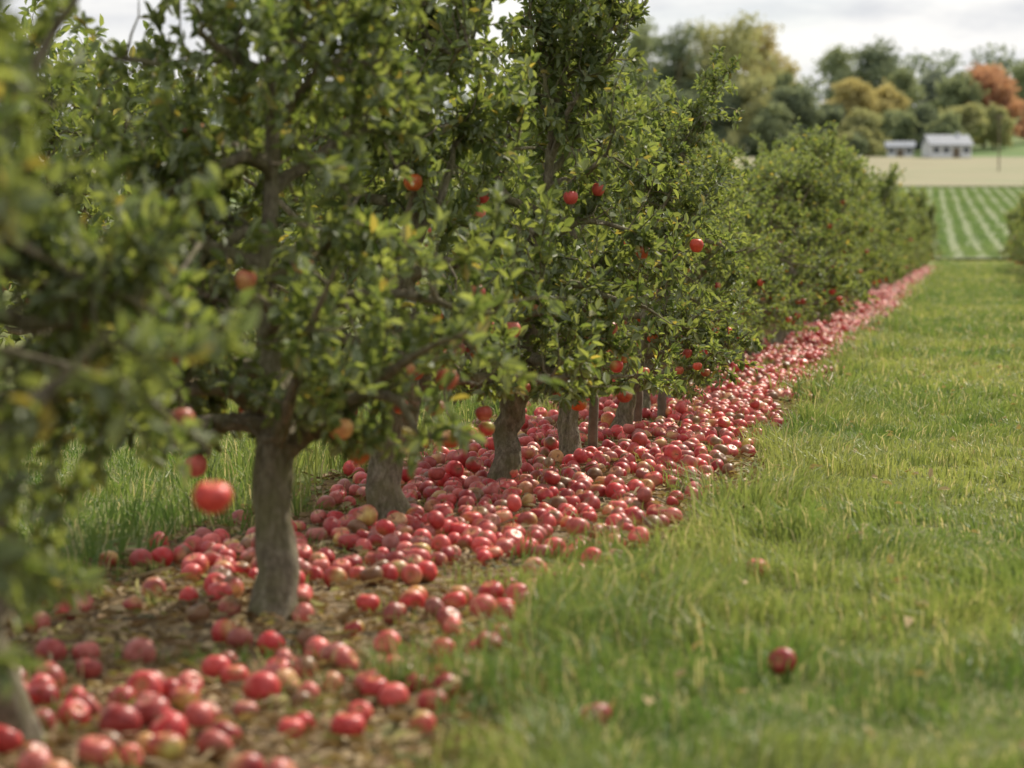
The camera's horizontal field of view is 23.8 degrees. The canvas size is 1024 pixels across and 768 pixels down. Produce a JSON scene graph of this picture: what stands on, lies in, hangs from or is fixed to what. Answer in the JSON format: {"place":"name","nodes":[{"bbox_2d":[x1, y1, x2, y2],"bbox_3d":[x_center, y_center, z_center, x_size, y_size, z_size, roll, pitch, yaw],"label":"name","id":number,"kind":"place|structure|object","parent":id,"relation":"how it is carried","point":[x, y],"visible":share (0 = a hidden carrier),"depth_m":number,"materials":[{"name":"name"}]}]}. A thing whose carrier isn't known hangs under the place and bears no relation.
{"place":"outdoors","nodes":[
{"label":"outdoors","id":0,"kind":"place"},
{"bbox_2d":[0,115,1023,767],"bbox_3d":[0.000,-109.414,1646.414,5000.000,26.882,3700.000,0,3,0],"label":"ground","id":1,"kind":"structure","parent":0,"point":[390,725],"depth_m":6.57,"materials":[{"name":"green plant"}]},
{"bbox_2d":[0,281,34,345],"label":"apple tree","id":2,"kind":"object","parent":1,"relation":"on","point":[2,329],"visible":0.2,"depth_m":14.16,"materials":[{"name":"green plant"}]},
{"bbox_2d":[3,0,134,389],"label":"apple tree","id":3,"kind":"object","parent":1,"relation":"on","point":[56,138],"visible":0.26,"depth_m":15.90,"materials":[{"name":"green plant"}]},
{"bbox_2d":[38,14,187,326],"bbox_3d":[-2.883,-1.251,17.287,1.385,2.782,1.599,1,3,14],"label":"apple tree","id":4,"kind":"object","parent":1,"relation":"on","point":[130,107],"visible":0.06,"depth_m":17.09,"materials":[{"name":"green plant"}]},
{"bbox_2d":[0,0,259,702],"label":"apple tree","id":5,"kind":"object","parent":1,"relation":"on","point":[33,413],"visible":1,"depth_m":3.96,"materials":[{"name":"green plant"}]},
{"bbox_2d":[0,0,262,750],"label":"apple tree","id":6,"kind":"object","parent":1,"relation":"on","point":[77,309],"visible":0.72,"depth_m":5.38,"materials":[{"name":"green plant"}]},
{"bbox_2d":[107,70,252,379],"bbox_3d":[-2.645,-1.196,18.909,1.327,2.530,2.054,0,3,6],"label":"apple tree","id":7,"kind":"object","parent":1,"relation":"on","point":[145,108],"visible":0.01,"depth_m":18.55,"materials":[{"name":"green plant"}]},
{"bbox_2d":[221,116,344,324],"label":"apple tree","id":8,"kind":"object","parent":1,"relation":"on","point":[239,204],"visible":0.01,"depth_m":22.06,"materials":[{"name":"green plant"}]},
{"bbox_2d":[212,118,354,338],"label":"apple tree","id":9,"kind":"object","parent":1,"relation":"on","point":[297,208],"visible":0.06,"depth_m":20.77,"materials":[{"name":"green plant"}]},
{"bbox_2d":[38,0,575,621],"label":"apple tree","id":10,"kind":"object","parent":1,"relation":"on","point":[288,416],"visible":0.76,"depth_m":7.12,"materials":[{"name":"green plant"}]},
{"bbox_2d":[285,149,435,327],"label":"apple tree","id":11,"kind":"object","parent":1,"relation":"on","point":[318,209],"visible":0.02,"depth_m":23.35,"materials":[{"name":"green plant"}]},
{"bbox_2d":[320,151,430,308],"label":"apple tree","id":12,"kind":"object","parent":1,"relation":"on","point":[387,247],"depth_m":25.63,"materials":[{"name":"green plant"}]},
{"bbox_2d":[340,169,455,307],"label":"apple tree","id":13,"kind":"object","parent":1,"relation":"on","point":[432,245],"visible":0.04,"depth_m":27.45,"materials":[{"name":"green plant"}]},
{"bbox_2d":[8,377,818,759],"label":"fallen twigs","id":14,"kind":"object","parent":1,"relation":"on","point":[298,631],"visible":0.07,"depth_m":6.78,"materials":[{"name":"brown wood"}]},
{"bbox_2d":[218,0,634,519],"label":"apple tree","id":15,"kind":"object","parent":1,"relation":"on","point":[443,44],"visible":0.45,"depth_m":9.44,"materials":[{"name":"green plant"}]},
{"bbox_2d":[0,219,721,513],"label":"hanging apples","id":16,"kind":"object","parent":15,"relation":"hanging from","point":[212,497],"visible":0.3,"depth_m":6.01,"materials":[{"name":"fruit"}]},
{"bbox_2d":[400,138,500,290],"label":"apple tree","id":17,"kind":"object","parent":1,"relation":"on","point":[439,177],"visible":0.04,"depth_m":28.54,"materials":[{"name":"green plant"}]},
{"bbox_2d":[0,265,936,767],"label":"fallen apples","id":18,"kind":"object","parent":1,"relation":"on","point":[200,551],"visible":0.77,"depth_m":8.26,"materials":[{"name":"red plant"}]},
{"bbox_2d":[422,137,529,290],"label":"apple tree","id":19,"kind":"object","parent":1,"relation":"on","point":[506,179],"visible":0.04,"depth_m":30.43,"materials":[{"name":"green plant"}]},
{"bbox_2d":[424,129,531,277],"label":"apple tree","id":20,"kind":"object","parent":1,"relation":"on","point":[512,174],"visible":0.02,"depth_m":32.17,"materials":[{"name":"green plant"}]},
{"bbox_2d":[0,322,1023,767],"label":"leaf litter","id":21,"kind":"object","parent":1,"relation":"on","point":[112,676],"visible":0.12,"depth_m":6.61,"materials":[{"name":"brown plant"}]},
{"bbox_2d":[356,0,700,480],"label":"apple tree","id":22,"kind":"object","parent":1,"relation":"on","point":[554,69],"visible":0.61,"depth_m":10.63,"materials":[{"name":"green plant"}]},
{"bbox_2d":[518,139,578,280],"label":"apple tree","id":23,"kind":"object","parent":1,"relation":"on","point":[526,171],"visible":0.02,"depth_m":33.45,"materials":[{"name":"green plant"}]},
{"bbox_2d":[434,11,722,455],"bbox_3d":[0.195,-0.846,12.087,1.563,2.572,1.177,-1,3,-12],"label":"apple tree","id":24,"kind":"object","parent":1,"relation":"on","point":[568,434],"visible":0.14,"depth_m":11.99,"materials":[{"name":"green plant"}]},
{"bbox_2d":[561,130,600,250],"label":"apple tree","id":25,"kind":"object","parent":1,"relation":"on","point":[589,164],"depth_m":37.33,"materials":[{"name":"green plant"}]},
{"bbox_2d":[588,395,598,447],"bbox_3d":[0.412,0.240,12.329,0.056,0.370,0.051,-2,4,-26],"label":"wooden stake","id":26,"kind":"object","parent":1,"relation":"on","point":[593,427],"visible":0.5,"depth_m":12.31,"materials":[{"name":"brown wood"}]},
{"bbox_2d":[633,391,642,421],"bbox_3d":[0.723,0.179,13.968,0.058,0.301,0.048,1,3,14],"label":"wooden stake","id":27,"kind":"object","parent":1,"relation":"on","point":[637,416],"visible":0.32,"depth_m":13.95,"materials":[{"name":"brown wood"}]},
{"bbox_2d":[543,84,763,428],"bbox_3d":[0.769,-0.686,13.716,1.337,2.027,1.414,0,3,8],"label":"apple tree","id":28,"kind":"object","parent":1,"relation":"on","point":[688,202],"visible":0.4,"depth_m":13.60,"materials":[{"name":"green plant"}]},
{"bbox_2d":[657,377,666,417],"bbox_3d":[0.897,0.120,14.545,0.057,0.350,0.050,1,3,15],"label":"wooden stake","id":29,"kind":"object","parent":1,"relation":"on","point":[661,405],"visible":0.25,"depth_m":14.53,"materials":[{"name":"brown wood"}]},
{"bbox_2d":[562,45,763,419],"bbox_3d":[1.020,-0.917,15.050,1.132,2.379,1.527,-1,4,-17],"label":"apple tree","id":30,"kind":"object","parent":1,"relation":"on","point":[706,103],"visible":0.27,"depth_m":15.12,"materials":[{"name":"green plant"}]},
{"bbox_2d":[574,51,767,398],"bbox_3d":[0.971,-1.063,16.692,1.557,2.482,1.154,0,3,4],"label":"apple tree","id":31,"kind":"object","parent":1,"relation":"on","point":[633,76],"visible":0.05,"depth_m":16.55,"materials":[{"name":"green plant"}]},
{"bbox_2d":[624,79,766,383],"bbox_3d":[1.222,-1.088,17.958,1.219,2.403,1.426,-1,4,-18],"label":"apple tree","id":32,"kind":"object","parent":1,"relation":"on","point":[732,279],"visible":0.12,"depth_m":17.83,"materials":[{"name":"green plant"}]},
{"bbox_2d":[631,99,783,352],"bbox_3d":[1.349,-1.082,18.809,1.448,2.224,1.532,-1,3,-15],"label":"apple tree","id":33,"kind":"object","parent":1,"relation":"on","point":[759,281],"visible":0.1,"depth_m":18.70,"materials":[{"name":"green plant"}]},
{"bbox_2d":[586,130,886,156],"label":"hedgerow","id":34,"kind":"object","parent":1,"relation":"on","point":[867,147],"visible":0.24,"depth_m":338.62,"materials":[{"name":"green plant"}]},
{"bbox_2d":[697,140,792,366],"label":"apple tree","id":35,"kind":"object","parent":1,"relation":"on","point":[740,200],"visible":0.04,"depth_m":19.76,"materials":[{"name":"green plant"}]},
{"bbox_2d":[695,132,801,361],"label":"apple tree","id":36,"kind":"object","parent":1,"relation":"on","point":[758,216],"visible":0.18,"depth_m":21.64,"materials":[{"name":"green plant"}]},
{"bbox_2d":[698,129,813,354],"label":"apple tree","id":37,"kind":"object","parent":1,"relation":"on","point":[765,300],"visible":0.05,"depth_m":22.93,"materials":[{"name":"green plant"}]},
{"bbox_2d":[518,10,1023,155],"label":"distant trees","id":38,"kind":"object","parent":1,"relation":"on","point":[879,110],"visible":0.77,"depth_m":366.38,"materials":[{"name":"green plant"}]},
{"bbox_2d":[729,143,840,334],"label":"apple tree","id":39,"kind":"object","parent":1,"relation":"on","point":[745,163],"visible":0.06,"depth_m":26.61,"materials":[{"name":"green plant"}]},
{"bbox_2d":[749,146,827,343],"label":"apple tree","id":40,"kind":"object","parent":1,"relation":"on","point":[789,179],"visible":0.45,"depth_m":23.68,"materials":[{"name":"green plant"}]},
{"bbox_2d":[750,131,840,327],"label":"apple tree","id":41,"kind":"object","parent":1,"relation":"on","point":[789,148],"visible":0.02,"depth_m":29.58,"materials":[{"name":"green plant"}]},
{"bbox_2d":[754,120,861,332],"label":"apple tree","id":42,"kind":"object","parent":1,"relation":"on","point":[836,237],"visible":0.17,"depth_m":27.56,"materials":[{"name":"green plant"}]},
{"bbox_2d":[746,117,879,343],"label":"apple tree","id":43,"kind":"object","parent":1,"relation":"on","point":[819,193],"visible":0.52,"depth_m":25.33,"materials":[{"name":"green plant"}]},
{"bbox_2d":[771,152,865,318],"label":"apple tree","id":44,"kind":"object","parent":1,"relation":"on","point":[858,268],"visible":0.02,"depth_m":32.59,"materials":[{"name":"green plant"}]},
{"bbox_2d":[805,129,887,322],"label":"apple tree","id":45,"kind":"object","parent":1,"relation":"on","point":[849,227],"visible":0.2,"depth_m":30.95,"materials":[{"name":"green plant"}]},
{"bbox_2d":[824,149,879,315],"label":"apple tree","id":46,"kind":"object","parent":1,"relation":"on","point":[868,213],"visible":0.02,"depth_m":34.13,"materials":[{"name":"green plant"}]},
{"bbox_2d":[825,147,880,292],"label":"apple tree","id":47,"kind":"object","parent":1,"relation":"on","point":[875,245],"visible":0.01,"depth_m":37.78,"materials":[{"name":"green plant"}]},
{"bbox_2d":[835,150,878,309],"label":"apple tree","id":48,"kind":"object","parent":1,"relation":"on","point":[869,237],"visible":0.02,"depth_m":36.02,"materials":[{"name":"green plant"}]},
{"bbox_2d":[821,146,897,312],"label":"apple tree","id":49,"kind":"object","parent":1,"relation":"on","point":[865,228],"visible":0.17,"depth_m":34.90,"materials":[{"name":"green plant"}]},
{"bbox_2d":[847,202,886,302],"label":"apple tree","id":50,"kind":"object","parent":1,"relation":"on","point":[871,230],"visible":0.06,"depth_m":40.51,"materials":[{"name":"green plant"}]},
{"bbox_2d":[842,153,892,282],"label":"apple tree","id":51,"kind":"object","parent":1,"relation":"on","point":[867,204],"visible":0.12,"depth_m":39.39,"materials":[{"name":"green plant"}]},
{"bbox_2d":[853,247,892,300],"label":"apple tree","id":52,"kind":"object","parent":1,"relation":"on","point":[890,260],"visible":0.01,"depth_m":41.98,"materials":[{"name":"green plant"}]},
{"bbox_2d":[873,205,892,274],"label":"apple tree","id":53,"kind":"object","parent":1,"relation":"on","point":[886,223],"visible":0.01,"depth_m":45.70,"materials":[{"name":"green plant"}]},
{"bbox_2d":[862,171,906,272],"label":"apple tree","id":54,"kind":"object","parent":1,"relation":"on","point":[874,190],"visible":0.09,"depth_m":42.99,"materials":[{"name":"green plant"}]},
{"bbox_2d":[866,181,904,284],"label":"apple tree","id":55,"kind":"object","parent":1,"relation":"on","point":[896,277],"visible":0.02,"depth_m":48.52,"materials":[{"name":"green plant"}]},
{"bbox_2d":[866,184,911,290],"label":"apple tree","id":56,"kind":"object","parent":1,"relation":"on","point":[901,277],"visible":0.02,"depth_m":50.94,"materials":[{"name":"green plant"}]},
{"bbox_2d":[876,189,904,285],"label":"apple tree","id":57,"kind":"object","parent":1,"relation":"on","point":[892,229],"depth_m":54.98,"materials":[{"name":"green plant"}]},
{"bbox_2d":[866,163,915,294],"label":"apple tree","id":58,"kind":"object","parent":1,"relation":"on","point":[890,179],"visible":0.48,"depth_m":47.43,"materials":[{"name":"green plant"}]},
{"bbox_2d":[871,194,923,287],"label":"apple tree","id":59,"kind":"object","parent":1,"relation":"on","point":[900,206],"visible":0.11,"depth_m":54.23,"materials":[{"name":"green plant"}]},
{"bbox_2d":[880,203,915,282],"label":"apple tree","id":60,"kind":"object","parent":1,"relation":"on","point":[903,249],"visible":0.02,"depth_m":59.31,"materials":[{"name":"green plant"}]},
{"bbox_2d":[884,196,914,283],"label":"apple tree","id":61,"kind":"object","parent":1,"relation":"on","point":[904,234],"visible":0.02,"depth_m":58.54,"materials":[{"name":"green plant"}]},
{"bbox_2d":[885,141,915,156],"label":"white barn","id":62,"kind":"structure","parent":1,"relation":"on","point":[899,148],"depth_m":336.79,"materials":[{"name":"wood"}]},
{"bbox_2d":[888,149,911,152],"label":"windows","id":63,"kind":"structure","parent":62,"relation":"in","point":[889,150],"depth_m":336.82,"materials":[{"name":"grey glass"}]},
{"bbox_2d":[896,149,903,155],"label":"door","id":64,"kind":"structure","parent":62,"relation":"in","point":[900,152],"depth_m":336.65,"materials":[{"name":"brown wood"}]},
{"bbox_2d":[894,187,913,255],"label":"apple tree","id":65,"kind":"object","parent":1,"relation":"on","point":[910,248],"visible":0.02,"depth_m":63.22,"materials":[{"name":"green plant"}]},
{"bbox_2d":[897,193,926,276],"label":"apple tree","id":66,"kind":"object","parent":1,"relation":"on","point":[919,257],"visible":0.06,"depth_m":60.47,"materials":[{"name":"green plant"}]},
{"bbox_2d":[903,185,931,266],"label":"apple tree","id":67,"kind":"object","parent":1,"relation":"on","point":[911,194],"visible":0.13,"depth_m":72.33,"materials":[{"name":"green plant"}]},
{"bbox_2d":[904,206,932,270],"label":"apple tree","id":68,"kind":"object","parent":1,"relation":"on","point":[915,214],"visible":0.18,"depth_m":64.48,"materials":[{"name":"green plant"}]},
{"bbox_2d":[913,225,928,261],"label":"apple tree","id":69,"kind":"object","parent":1,"relation":"on","point":[917,231],"visible":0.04,"depth_m":69.95,"materials":[{"name":"green plant"}]},
{"bbox_2d":[908,187,937,272],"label":"apple tree","id":70,"kind":"object","parent":1,"relation":"on","point":[923,222],"visible":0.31,"depth_m":76.42,"materials":[{"name":"green plant"}]},
{"bbox_2d":[916,215,930,261],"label":"apple tree","id":71,"kind":"object","parent":1,"relation":"on","point":[925,239],"visible":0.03,"depth_m":78.18,"materials":[{"name":"green plant"}]},
{"bbox_2d":[923,219,939,260],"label":"apple tree","id":72,"kind":"object","parent":1,"relation":"on","point":[933,258],"visible":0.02,"depth_m":85.99,"materials":[{"name":"green plant"}]},
{"bbox_2d":[923,202,940,255],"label":"apple tree","id":73,"kind":"object","parent":1,"relation":"on","point":[931,214],"visible":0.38,"depth_m":95.34,"materials":[{"name":"green plant"}]},
{"bbox_2d":[928,221,944,256],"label":"apple tree","id":74,"kind":"object","parent":1,"relation":"on","point":[941,254],"visible":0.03,"depth_m":98.50,"materials":[{"name":"green plant"}]},
{"bbox_2d":[919,132,973,157],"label":"farmhouse","id":75,"kind":"object","parent":1,"relation":"on","point":[958,145],"visible":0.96,"depth_m":332.40,"materials":[{"name":"stone"}]},
{"bbox_2d":[933,147,969,152],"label":"windows","id":76,"kind":"structure","parent":75,"relation":"in","point":[936,150],"depth_m":332.08,"materials":[{"name":"grey glass"}]},
{"bbox_2d":[953,148,959,156],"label":"door","id":77,"kind":"structure","parent":75,"relation":"in","point":[956,151],"depth_m":332.24,"materials":[{"name":"brown wood"}]},
{"bbox_2d":[994,113,1004,170],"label":"utility pole","id":78,"kind":"object","parent":1,"relation":"on","point":[999,117],"visible":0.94,"depth_m":288.77,"materials":[{"name":"brown wood"}]},
{"bbox_2d":[995,207,1017,257],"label":"apple tree","id":79,"kind":"object","parent":1,"relation":"on","point":[1009,217],"visible":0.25,"depth_m":95.68,"materials":[{"name":"green plant"}]},
{"bbox_2d":[1002,208,1019,254],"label":"apple tree","id":80,"kind":"object","parent":1,"relation":"on","point":[1006,250],"visible":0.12,"depth_m":94.32,"materials":[{"name":"green plant"}]},
{"bbox_2d":[1003,207,1023,264],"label":"apple tree","id":81,"kind":"object","parent":1,"relation":"on","point":[1009,257],"visible":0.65,"depth_m":78.03,"materials":[{"name":"green plant"}]},
{"bbox_2d":[1006,196,1023,264],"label":"apple tree","id":82,"kind":"object","parent":1,"relation":"on","point":[1011,247],"visible":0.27,"depth_m":81.13,"materials":[{"name":"green plant"}]},
{"bbox_2d":[1007,208,1022,252],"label":"apple tree","id":83,"kind":"object","parent":1,"relation":"on","point":[1009,237],"visible":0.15,"depth_m":91.21,"materials":[{"name":"green plant"}]},
{"bbox_2d":[1007,209,1022,263],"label":"apple tree","id":84,"kind":"object","parent":1,"relation":"on","point":[1017,248],"visible":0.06,"depth_m":88.16,"materials":[{"name":"green plant"}]},
{"bbox_2d":[1009,192,1023,255],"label":"apple tree","id":85,"kind":"object","parent":1,"relation":"on","point":[1021,206],"visible":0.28,"depth_m":83.82,"materials":[{"name":"green plant"}]},
{"bbox_2d":[1012,230,1023,264],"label":"apple tree","id":86,"kind":"object","parent":1,"relation":"on","point":[1019,260],"visible":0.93,"depth_m":67.92,"materials":[{"name":"green plant"}]},
{"bbox_2d":[1012,220,1023,237],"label":"apple tree","id":87,"kind":"object","parent":1,"relation":"on","point":[1019,226],"visible":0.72,"depth_m":79.32,"materials":[{"name":"green plant"}]},
{"bbox_2d":[1013,206,1023,227],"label":"apple tree","id":88,"kind":"object","parent":1,"relation":"on","point":[1020,218],"visible":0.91,"depth_m":64.57,"materials":[{"name":"green plant"}]},
{"bbox_2d":[5,0,1023,147],"label":"sky","id":89,"kind":"structure","parent":0,"point":[810,26],"materials":[{"name":"white"}]},
{"bbox_2d":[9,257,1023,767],"bbox_3d":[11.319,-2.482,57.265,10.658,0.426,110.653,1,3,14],"label":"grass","id":90,"kind":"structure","parent":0,"point":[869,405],"depth_m":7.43,"materials":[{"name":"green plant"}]},
{"bbox_2d":[14,43,1020,149],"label":"woodland backdrop","id":91,"kind":"structure","parent":0,"point":[952,63],"depth_m":605.68,"materials":[{"name":"green plant"}]},
{"bbox_2d":[51,188,1023,257],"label":"crop field","id":92,"kind":"structure","parent":0,"point":[953,243],"depth_m":160.44,"materials":[{"name":"green plant"}]},
{"bbox_2d":[879,186,1023,258],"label":"crop rows","id":93,"kind":"object","parent":92,"relation":"on","point":[987,247],"visible":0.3,"depth_m":167.68,"materials":[{"name":"green plant"}]},
{"bbox_2d":[69,157,1023,185],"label":"stubble field","id":94,"kind":"structure","parent":0,"point":[971,171],"depth_m":291.35,"materials":[{"name":"beige plant"}]}
]}

